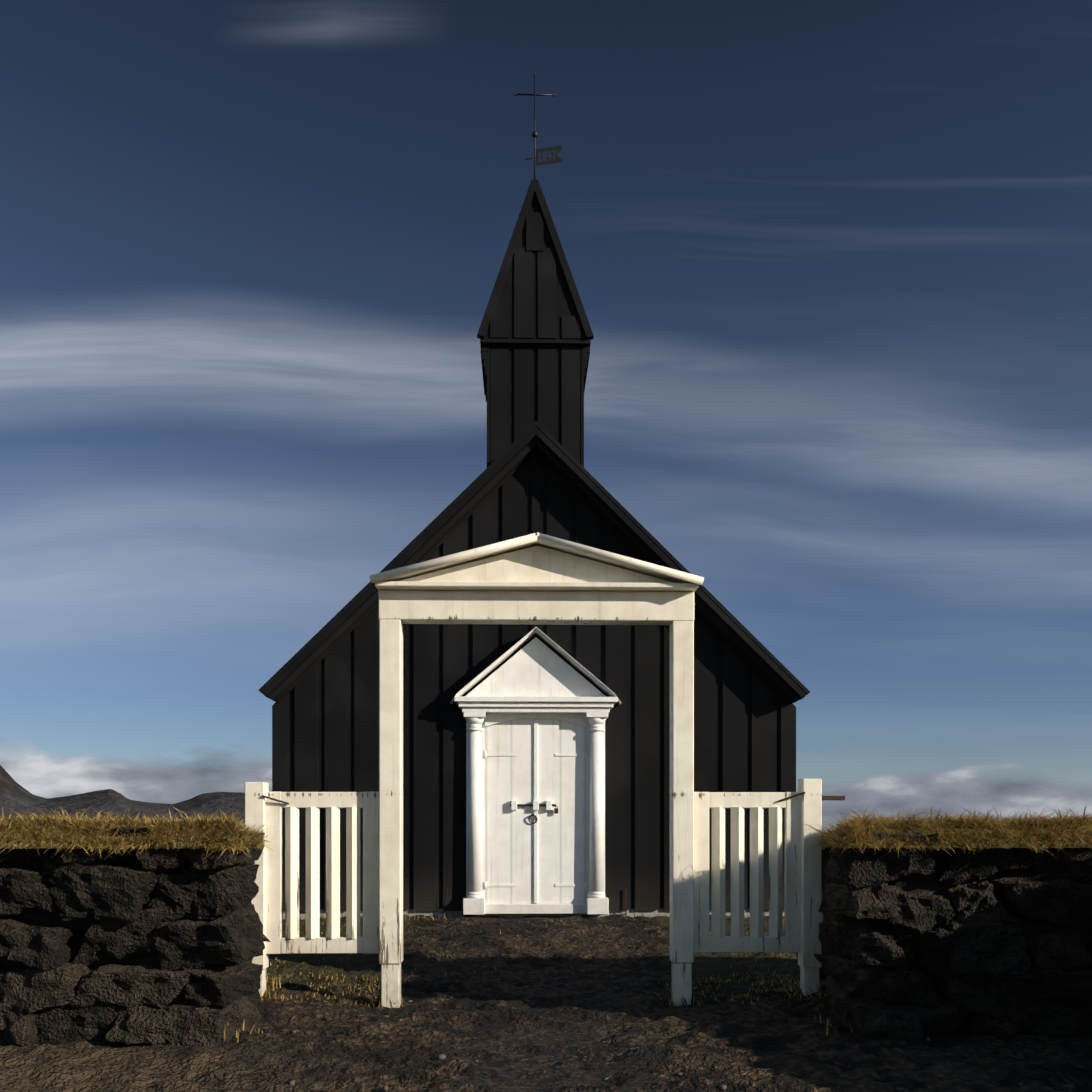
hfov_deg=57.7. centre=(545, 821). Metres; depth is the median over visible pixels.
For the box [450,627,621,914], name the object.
church door case
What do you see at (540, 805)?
church door ironwork
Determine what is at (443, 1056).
ground pebbles
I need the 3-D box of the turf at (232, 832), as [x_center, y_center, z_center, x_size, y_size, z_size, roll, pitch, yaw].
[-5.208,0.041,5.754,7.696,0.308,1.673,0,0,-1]
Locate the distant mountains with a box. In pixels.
[0,765,244,822]
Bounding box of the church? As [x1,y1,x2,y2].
[259,179,809,910]
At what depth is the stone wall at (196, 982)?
5.27 m
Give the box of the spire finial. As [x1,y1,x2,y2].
[514,73,561,179]
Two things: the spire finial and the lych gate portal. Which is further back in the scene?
the spire finial
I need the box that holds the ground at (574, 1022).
[0,822,1091,1091]
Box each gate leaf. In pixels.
[266,792,378,953]
[694,792,800,952]
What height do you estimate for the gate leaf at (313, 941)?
1.050 m
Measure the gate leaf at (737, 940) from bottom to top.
1.050 m
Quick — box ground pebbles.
[260,977,1059,1090]
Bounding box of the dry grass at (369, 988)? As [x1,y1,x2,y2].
[224,909,852,1042]
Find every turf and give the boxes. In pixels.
[0,805,279,858]
[801,805,1091,855]
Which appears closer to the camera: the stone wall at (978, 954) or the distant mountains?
the stone wall at (978, 954)
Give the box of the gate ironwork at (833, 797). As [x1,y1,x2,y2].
[262,792,844,804]
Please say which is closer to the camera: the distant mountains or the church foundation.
the church foundation
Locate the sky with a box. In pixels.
[0,0,1091,821]
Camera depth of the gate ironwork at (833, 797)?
6.45 m
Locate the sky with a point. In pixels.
(829, 261)
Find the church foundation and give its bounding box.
[283,908,784,918]
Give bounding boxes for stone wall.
[0,827,270,1047]
[814,832,1091,1040]
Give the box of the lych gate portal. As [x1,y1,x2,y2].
[245,532,821,1007]
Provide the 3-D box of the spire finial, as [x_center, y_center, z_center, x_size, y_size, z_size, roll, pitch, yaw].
[-0.092,-7.789,11.176,0.541,1.316,0.072,0,0,-1]
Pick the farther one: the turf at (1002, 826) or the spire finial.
the spire finial
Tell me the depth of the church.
10.30 m
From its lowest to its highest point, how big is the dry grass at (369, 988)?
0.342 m

